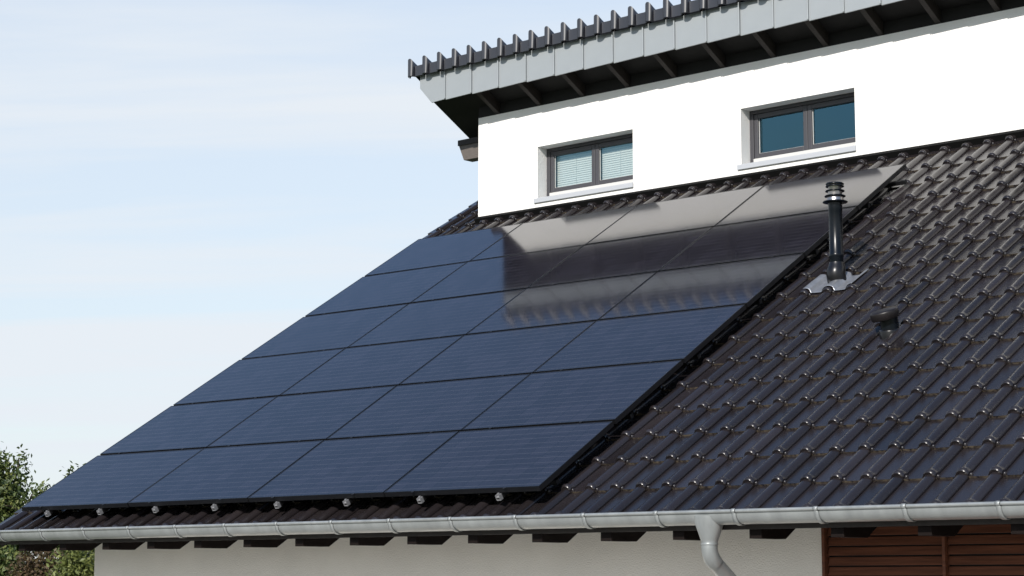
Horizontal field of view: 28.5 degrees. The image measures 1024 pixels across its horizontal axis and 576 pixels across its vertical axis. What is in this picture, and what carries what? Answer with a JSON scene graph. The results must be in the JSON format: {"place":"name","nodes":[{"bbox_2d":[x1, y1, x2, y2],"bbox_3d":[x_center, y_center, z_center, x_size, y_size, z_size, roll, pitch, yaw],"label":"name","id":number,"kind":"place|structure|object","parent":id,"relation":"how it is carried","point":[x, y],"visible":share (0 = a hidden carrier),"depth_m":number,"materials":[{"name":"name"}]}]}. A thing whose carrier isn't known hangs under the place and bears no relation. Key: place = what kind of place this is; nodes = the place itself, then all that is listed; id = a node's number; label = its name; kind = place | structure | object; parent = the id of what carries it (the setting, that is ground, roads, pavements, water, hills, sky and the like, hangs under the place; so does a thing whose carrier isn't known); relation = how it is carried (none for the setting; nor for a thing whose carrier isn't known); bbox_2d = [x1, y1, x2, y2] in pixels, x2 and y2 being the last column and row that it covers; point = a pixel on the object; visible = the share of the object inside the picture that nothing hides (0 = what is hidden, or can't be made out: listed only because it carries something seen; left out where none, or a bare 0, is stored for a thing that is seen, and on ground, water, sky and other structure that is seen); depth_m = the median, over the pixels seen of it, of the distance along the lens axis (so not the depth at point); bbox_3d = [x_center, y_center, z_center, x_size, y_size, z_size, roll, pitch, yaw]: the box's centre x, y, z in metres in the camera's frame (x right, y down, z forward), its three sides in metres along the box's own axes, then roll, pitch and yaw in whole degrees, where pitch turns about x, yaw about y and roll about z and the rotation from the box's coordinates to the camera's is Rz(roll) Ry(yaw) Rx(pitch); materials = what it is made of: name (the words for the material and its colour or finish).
{"place":"outdoors","nodes":[
{"label":"outdoors","id":0,"kind":"place"},
{"bbox_2d":[0,0,692,562],"label":"sky","id":1,"kind":"structure","parent":0,"point":[183,183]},
{"label":"ground","id":2,"kind":"structure","parent":0,"visible":0},
{"bbox_2d":[0,545,33,575],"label":"shrub","id":3,"kind":"object","parent":2,"relation":"on","point":[7,555],"visible":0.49,"depth_m":25.35,"materials":[{"name":"green plant"}]},
{"bbox_2d":[0,441,47,558],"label":"apple tree","id":4,"kind":"object","parent":2,"relation":"on","point":[12,491],"visible":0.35,"depth_m":27.95,"materials":[{"name":"green plant"}]},
{"bbox_2d":[3,548,69,575],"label":"shrub","id":5,"kind":"object","parent":2,"relation":"on","point":[38,567],"visible":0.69,"depth_m":24.48,"materials":[{"name":"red plant"}]},
{"bbox_2d":[27,460,94,564],"bbox_3d":[-6.585,4.617,31.976,2.468,3.760,1.564,2,-8,-13],"label":"garden tree","id":6,"kind":"object","parent":2,"relation":"on","point":[49,485],"visible":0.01,"depth_m":32.01,"materials":[{"name":"green plant"}]},
{"bbox_2d":[44,548,94,575],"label":"shrub","id":7,"kind":"object","parent":2,"relation":"on","point":[73,565],"visible":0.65,"depth_m":23.71,"materials":[{"name":"green plant"}]},
{"bbox_2d":[0,0,1023,575],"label":"house","id":8,"kind":"structure","parent":2,"relation":"on","point":[788,426],"depth_m":17.36,"materials":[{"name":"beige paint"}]},
{"bbox_2d":[44,510,56,516],"bbox_3d":[-2.605,0.792,21.522,0.042,0.054,6.460,-7,20,41],"label":"mounting rail","id":9,"kind":"object","parent":8,"relation":"attached to","point":[47,513],"visible":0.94,"depth_m":19.26,"materials":[{"name":"silver metal"}]},
{"bbox_2d":[21,448,203,510],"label":"solar panel","id":10,"kind":"object","parent":9,"relation":"attached to","point":[111,481],"visible":1,"depth_m":19.30,"materials":[{"name":"blue"}]},
{"bbox_2d":[100,397,275,454],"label":"solar panel","id":11,"kind":"object","parent":9,"relation":"attached to","point":[190,426],"visible":1,"depth_m":20.07,"materials":[{"name":"blue"}]},
{"bbox_2d":[173,348,344,405],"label":"solar panel","id":12,"kind":"object","parent":9,"relation":"attached to","point":[265,377],"visible":1,"depth_m":20.83,"materials":[{"name":"blue"}]},
{"bbox_2d":[242,304,407,358],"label":"solar panel","id":13,"kind":"object","parent":9,"relation":"attached to","point":[339,330],"visible":1,"depth_m":21.59,"materials":[{"name":"blue"}]},
{"bbox_2d":[305,262,466,316],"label":"solar panel","id":14,"kind":"object","parent":9,"relation":"attached to","point":[390,289],"visible":1,"depth_m":22.35,"materials":[{"name":"blue"}]},
{"bbox_2d":[365,223,521,275],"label":"solar panel","id":15,"kind":"object","parent":9,"relation":"attached to","point":[462,247],"visible":1,"depth_m":23.11,"materials":[{"name":"blue"}]},
{"bbox_2d":[97,508,108,514],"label":"mounting rail","id":16,"kind":"object","parent":8,"relation":"attached to","point":[100,511],"visible":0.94,"depth_m":18.72,"materials":[{"name":"silver metal"}]},
{"bbox_2d":[152,505,165,512],"bbox_3d":[-1.387,0.636,20.449,0.042,0.054,6.460,-7,20,41],"label":"mounting rail","id":17,"kind":"object","parent":8,"relation":"attached to","point":[155,509],"visible":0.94,"depth_m":18.18,"materials":[{"name":"silver metal"}]},
{"bbox_2d":[211,503,224,510],"bbox_3d":[-0.775,0.557,19.909,0.042,0.054,6.460,-7,20,41],"label":"mounting rail","id":18,"kind":"object","parent":8,"relation":"attached to","point":[215,506],"visible":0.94,"depth_m":17.65,"materials":[{"name":"silver metal"}]},
{"bbox_2d":[128,440,323,506],"bbox_3d":[-2.598,1.683,18.256,1.648,0.047,1.058,-7,20,41],"label":"solar panel","id":19,"kind":"object","parent":18,"relation":"attached to","point":[234,474],"visible":1,"depth_m":18.20,"materials":[{"name":"blue"}]},
{"bbox_2d":[207,386,395,447],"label":"solar panel","id":20,"kind":"object","parent":18,"relation":"attached to","point":[305,417],"visible":1,"depth_m":18.98,"materials":[{"name":"blue"}]},
{"bbox_2d":[280,335,463,395],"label":"solar panel","id":21,"kind":"object","parent":18,"relation":"attached to","point":[381,365],"visible":1,"depth_m":19.74,"materials":[{"name":"blue"}]},
{"bbox_2d":[348,289,524,347],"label":"solar panel","id":22,"kind":"object","parent":18,"relation":"attached to","point":[457,316],"visible":1,"depth_m":20.50,"materials":[{"name":"blue"}]},
{"bbox_2d":[411,245,583,302],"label":"solar panel","id":23,"kind":"object","parent":18,"relation":"attached to","point":[502,274],"visible":1,"depth_m":21.25,"materials":[{"name":"blue"}]},
{"bbox_2d":[470,205,636,260],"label":"solar panel","id":24,"kind":"object","parent":18,"relation":"attached to","point":[557,233],"visible":1,"depth_m":22.02,"materials":[{"name":"black"}]},
{"bbox_2d":[274,501,286,508],"bbox_3d":[-0.163,0.479,19.369,0.042,0.054,6.460,-7,20,41],"label":"mounting rail","id":25,"kind":"object","parent":8,"relation":"attached to","point":[278,504],"visible":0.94,"depth_m":17.10,"materials":[{"name":"silver metal"}]},
{"bbox_2d":[343,498,356,505],"bbox_3d":[0.468,0.398,18.813,0.042,0.054,6.460,-7,20,41],"label":"mounting rail","id":26,"kind":"object","parent":8,"relation":"attached to","point":[347,501],"visible":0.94,"depth_m":16.55,"materials":[{"name":"silver metal"}]},
{"bbox_2d":[248,431,458,501],"bbox_3d":[-1.359,1.525,17.164,1.648,0.047,1.058,-7,20,41],"label":"solar panel","id":27,"kind":"object","parent":26,"relation":"on","point":[366,467],"visible":1,"depth_m":17.11,"materials":[{"name":"blue"}]},
{"bbox_2d":[327,374,529,439],"bbox_3d":[-0.749,1.073,17.920,1.648,0.047,1.058,-7,20,41],"label":"solar panel","id":28,"kind":"object","parent":26,"relation":"attached to","point":[444,406],"visible":1,"depth_m":17.89,"materials":[{"name":"blue"}]},
{"bbox_2d":[400,321,595,384],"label":"solar panel","id":29,"kind":"object","parent":26,"relation":"attached to","point":[505,353],"visible":1,"depth_m":18.64,"materials":[{"name":"blue"}]},
{"bbox_2d":[467,272,656,334],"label":"solar panel","id":30,"kind":"object","parent":26,"relation":"attached to","point":[574,302],"visible":1,"depth_m":19.40,"materials":[{"name":"black"}]},
{"bbox_2d":[529,227,712,287],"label":"solar panel","id":31,"kind":"object","parent":26,"relation":"attached to","point":[634,256],"visible":1,"depth_m":20.16,"materials":[{"name":"black"}]},
{"bbox_2d":[586,185,763,244],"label":"solar panel","id":32,"kind":"object","parent":26,"relation":"attached to","point":[681,214],"visible":1,"depth_m":20.92,"materials":[{"name":"black"}]},
{"bbox_2d":[417,495,430,503],"bbox_3d":[1.099,0.317,18.257,0.042,0.054,6.460,-7,20,41],"label":"mounting rail","id":33,"kind":"object","parent":8,"relation":"attached to","point":[421,499],"visible":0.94,"depth_m":15.99,"materials":[{"name":"silver metal"}]},
{"bbox_2d":[495,492,508,500],"bbox_3d":[1.726,0.237,17.704,0.042,0.054,6.460,-7,20,41],"label":"mounting rail","id":34,"kind":"object","parent":8,"relation":"attached to","point":[500,496],"visible":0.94,"depth_m":15.44,"materials":[{"name":"silver metal"}]},
{"bbox_2d":[384,421,613,496],"bbox_3d":[-0.119,1.368,16.071,1.648,0.048,1.058,-7,20,41],"label":"solar panel","id":35,"kind":"object","parent":34,"relation":"on","point":[527,459],"visible":1,"depth_m":15.99,"materials":[{"name":"blue"}]},
{"bbox_2d":[462,360,682,430],"bbox_3d":[0.490,0.914,16.828,1.648,0.047,1.058,-7,20,41],"label":"solar panel","id":36,"kind":"object","parent":34,"relation":"attached to","point":[615,394],"visible":1,"depth_m":16.77,"materials":[{"name":"blue"}]},
{"bbox_2d":[534,304,745,372],"bbox_3d":[1.099,0.461,17.584,1.648,0.047,1.058,-7,20,41],"label":"solar panel","id":37,"kind":"object","parent":34,"relation":"attached to","point":[684,336],"visible":1,"depth_m":17.52,"materials":[{"name":"blue"}]},
{"bbox_2d":[599,254,803,319],"bbox_3d":[1.708,0.009,18.341,1.648,0.047,1.058,-7,20,41],"label":"solar panel","id":38,"kind":"object","parent":34,"relation":"attached to","point":[748,283],"visible":1,"depth_m":18.28,"materials":[{"name":"black"}]},
{"bbox_2d":[659,207,857,271],"bbox_3d":[2.317,-0.444,19.097,1.648,0.047,1.058,-7,20,41],"label":"solar panel","id":39,"kind":"object","parent":34,"relation":"attached to","point":[805,234],"visible":0.98,"depth_m":19.06,"materials":[{"name":"black"}]},
{"bbox_2d":[715,163,906,226],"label":"solar panel","id":40,"kind":"object","parent":34,"relation":"attached to","point":[861,188],"visible":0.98,"depth_m":19.84,"materials":[{"name":"black"}]},
{"bbox_2d":[548,478,559,484],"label":"cross rail","id":41,"kind":"object","parent":8,"relation":"attached to","point":[555,481],"visible":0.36,"depth_m":15.42,"materials":[{"name":"black metal"}]},
{"bbox_2d":[534,133,632,202],"bbox_3d":[0.907,-1.399,23.632,1.495,0.680,0.284,-7,-11,41],"label":"window","id":42,"kind":"structure","parent":8,"relation":"in","point":[568,184],"depth_m":23.69,"materials":[{"name":"grey"}]},
{"bbox_2d":[622,413,633,419],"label":"cross rail","id":43,"kind":"object","parent":8,"relation":"attached to","point":[629,416],"visible":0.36,"depth_m":16.18,"materials":[{"name":"black metal"}]},
{"bbox_2d":[689,353,700,359],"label":"cross rail","id":44,"kind":"object","parent":8,"relation":"attached to","point":[696,356],"visible":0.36,"depth_m":16.94,"materials":[{"name":"black metal"}]},
{"bbox_2d":[750,299,761,305],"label":"cross rail","id":45,"kind":"object","parent":8,"relation":"attached to","point":[758,302],"visible":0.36,"depth_m":17.69,"materials":[{"name":"black metal"}]},
{"bbox_2d":[737,92,855,169],"bbox_3d":[3.102,-1.682,21.680,1.504,0.680,0.259,-7,-11,41],"label":"window","id":46,"kind":"structure","parent":8,"relation":"in","point":[810,149],"depth_m":21.73,"materials":[{"name":"grey plastic"}]},
{"bbox_2d":[808,249,818,254],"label":"cross rail","id":47,"kind":"object","parent":8,"relation":"attached to","point":[814,251],"visible":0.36,"depth_m":18.45,"materials":[{"name":"black metal"}]},
{"bbox_2d":[803,181,867,292],"bbox_3d":[2.830,-0.445,17.665,0.500,0.992,0.312,-7,-11,41],"label":"flue pipe","id":48,"kind":"object","parent":8,"relation":"on","point":[837,276],"visible":1,"depth_m":17.66,"materials":[{"name":"black metal"}]},
{"bbox_2d":[860,203,869,208],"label":"cross rail","id":49,"kind":"object","parent":8,"relation":"attached to","point":[866,205],"visible":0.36,"depth_m":19.20,"materials":[{"name":"black metal"}]},
{"bbox_2d":[870,306,899,339],"bbox_3d":[2.969,0.292,16.015,0.231,0.300,0.270,-7,-11,41],"label":"roof vent","id":50,"kind":"object","parent":8,"relation":"on","point":[887,318],"visible":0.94,"depth_m":15.95,"materials":[{"name":"black plastic"}]},
{"bbox_2d":[884,179,906,187],"bbox_3d":[1.391,-0.716,21.610,6.460,0.038,0.040,-7,20,41],"label":"cross rail","id":51,"kind":"object","parent":8,"relation":"attached to","point":[897,183],"visible":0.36,"depth_m":19.53,"materials":[{"name":"black metal"}]}
]}

